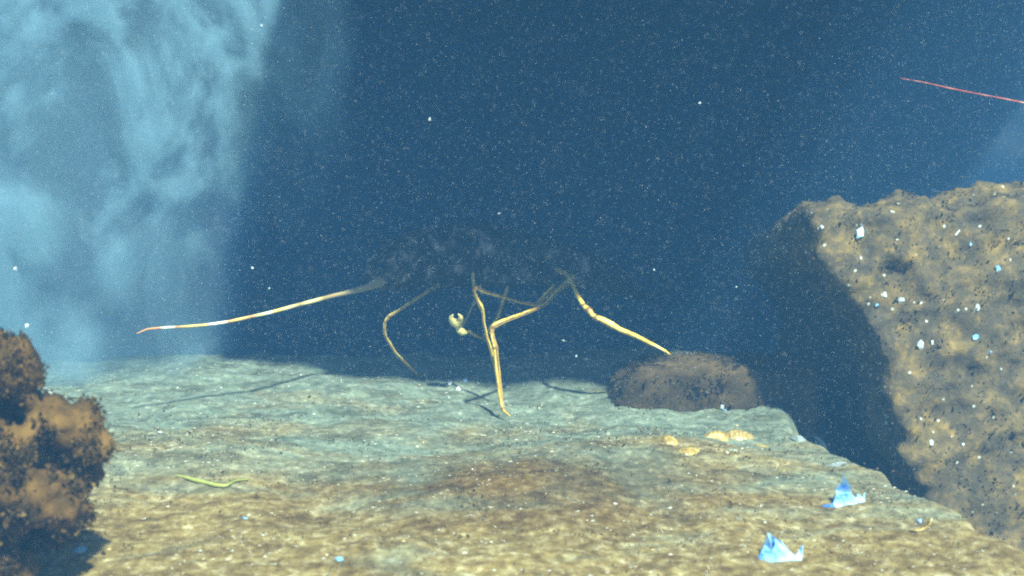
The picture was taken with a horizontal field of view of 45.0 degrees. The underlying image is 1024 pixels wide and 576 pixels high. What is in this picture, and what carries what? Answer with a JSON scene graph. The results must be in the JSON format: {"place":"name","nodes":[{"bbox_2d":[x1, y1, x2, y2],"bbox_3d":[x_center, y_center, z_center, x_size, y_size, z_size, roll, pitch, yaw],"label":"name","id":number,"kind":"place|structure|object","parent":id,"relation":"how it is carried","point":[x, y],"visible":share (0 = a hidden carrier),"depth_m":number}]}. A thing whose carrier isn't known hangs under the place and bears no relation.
{"place":"outdoors","nodes":[
{"label":"outdoors","id":0,"kind":"place"},
{"bbox_2d":[0,0,1023,452],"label":"cave wall","id":1,"kind":"structure","parent":0,"point":[698,306],"depth_m":3.74},
{"bbox_2d":[274,0,1023,10],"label":"rock ledge","id":2,"kind":"object","parent":1,"relation":"attached to","point":[777,5],"visible":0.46,"depth_m":3.51},
{"bbox_2d":[0,0,1023,575],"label":"suspended specks","id":3,"kind":"object","parent":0,"point":[490,242],"visible":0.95,"depth_m":1.11},
{"bbox_2d":[32,346,1023,575],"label":"seabed","id":4,"kind":"structure","parent":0,"point":[145,481],"depth_m":1.21},
{"bbox_2d":[0,327,119,575],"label":"rock","id":5,"kind":"object","parent":4,"relation":"on","point":[37,489],"visible":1,"depth_m":0.95},
{"bbox_2d":[72,546,86,552],"bbox_3d":[-0.366,0.223,1.047,0.014,0.008,0.005,-27,-2,5],"label":"shell chip","id":6,"kind":"object","parent":4,"relation":"on","point":[83,549],"visible":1,"depth_m":1.04},
{"bbox_2d":[177,475,248,487],"bbox_3d":[-0.302,0.188,1.207,0.084,0.006,0.028,1,10,4],"label":"weed strand","id":7,"kind":"object","parent":4,"relation":"on","point":[205,482],"visible":1,"depth_m":1.20},
{"bbox_2d":[137,219,670,415],"bbox_3d":[0.018,0.023,1.616,0.454,0.195,0.921,9,13,42],"label":"crab","id":8,"kind":"object","parent":4,"relation":"on","point":[446,250],"visible":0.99,"depth_m":1.71},
{"bbox_2d":[32,391,1016,575],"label":"film tufts","id":9,"kind":"object","parent":4,"relation":"on","point":[470,501],"visible":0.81,"depth_m":1.21},
{"bbox_2d":[38,346,1018,575],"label":"gravel","id":10,"kind":"structure","parent":4,"relation":"on","point":[711,543],"depth_m":1.21},
{"bbox_2d":[661,435,678,444],"bbox_3d":[0.171,0.165,1.331,0.020,0.011,0.027,-2,22,-10],"label":"sea shell","id":11,"kind":"object","parent":4,"relation":"on","point":[665,439],"visible":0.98,"depth_m":1.33},
{"bbox_2d":[678,447,699,454],"bbox_3d":[0.190,0.172,1.305,0.036,0.009,0.022,-6,24,-31],"label":"sea shell","id":12,"kind":"object","parent":4,"relation":"on","point":[690,450],"visible":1,"depth_m":1.30},
{"bbox_2d":[607,350,822,444],"bbox_3d":[0.247,0.159,1.630,0.266,0.199,0.297,0,10,0],"label":"rock","id":13,"kind":"object","parent":4,"relation":"on","point":[749,384],"visible":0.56,"depth_m":1.49},
{"bbox_2d":[704,430,728,441],"bbox_3d":[0.226,0.164,1.377,0.031,0.012,0.033,2,-2,10],"label":"sea shell","id":14,"kind":"object","parent":4,"relation":"on","point":[721,435],"visible":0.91,"depth_m":1.37},
{"bbox_2d":[726,429,754,439],"bbox_3d":[0.256,0.166,1.385,0.038,0.013,0.034,1,22,5],"label":"sea shell","id":15,"kind":"object","parent":4,"relation":"on","point":[738,434],"visible":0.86,"depth_m":1.38},
{"bbox_2d":[758,532,802,561],"bbox_3d":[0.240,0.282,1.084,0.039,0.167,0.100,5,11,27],"label":"shell scrap","id":16,"kind":"object","parent":4,"relation":"on","point":[773,548],"visible":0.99,"depth_m":1.03},
{"bbox_2d":[793,435,806,441],"bbox_3d":[0.318,0.167,1.366,0.015,0.009,0.006,3,10,17],"label":"shell chip","id":17,"kind":"object","parent":4,"relation":"on","point":[797,438],"visible":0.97,"depth_m":1.36},
{"bbox_2d":[826,462,846,466],"bbox_3d":[0.337,0.184,1.284,0.025,0.006,0.004,-14,0,3],"label":"shell chip","id":18,"kind":"object","parent":4,"relation":"on","point":[838,464],"visible":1,"depth_m":1.28},
{"bbox_2d":[822,475,864,507],"bbox_3d":[0.313,0.191,1.169,0.043,0.032,0.022,0,10,0],"label":"shell scrap","id":19,"kind":"object","parent":4,"relation":"on","point":[843,496],"visible":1,"depth_m":1.17},
{"bbox_2d":[739,180,1023,551],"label":"rock","id":20,"kind":"object","parent":4,"relation":"on","point":[841,275],"visible":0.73,"depth_m":1.35},
{"bbox_2d":[856,227,863,238],"bbox_3d":[0.383,-0.061,1.359,0.009,0.015,0.006,10,0,-2],"label":"shell chip","id":21,"kind":"object","parent":20,"relation":"on","point":[859,233],"visible":1,"depth_m":1.36},
{"bbox_2d":[898,297,904,302],"bbox_3d":[0.425,0.013,1.349,0.007,0.007,0.004,-20,-1,3],"label":"shell chip","id":22,"kind":"object","parent":20,"relation":"on","point":[901,299],"visible":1,"depth_m":1.35},
{"bbox_2d":[917,340,923,349],"bbox_3d":[0.444,0.061,1.343,0.008,0.012,0.004,8,0,-1],"label":"shell chip","id":23,"kind":"object","parent":20,"relation":"on","point":[920,344],"visible":1,"depth_m":1.34},
{"bbox_2d":[909,518,932,531],"bbox_3d":[0.367,0.212,1.101,0.037,0.004,0.009,-9,13,-41],"label":"worm tube","id":24,"kind":"object","parent":4,"relation":"on","point":[923,528],"visible":1,"depth_m":1.09},
{"bbox_2d":[900,78,1023,103],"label":"red feeler","id":25,"kind":"object","parent":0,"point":[967,91],"visible":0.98,"depth_m":1.28}
]}

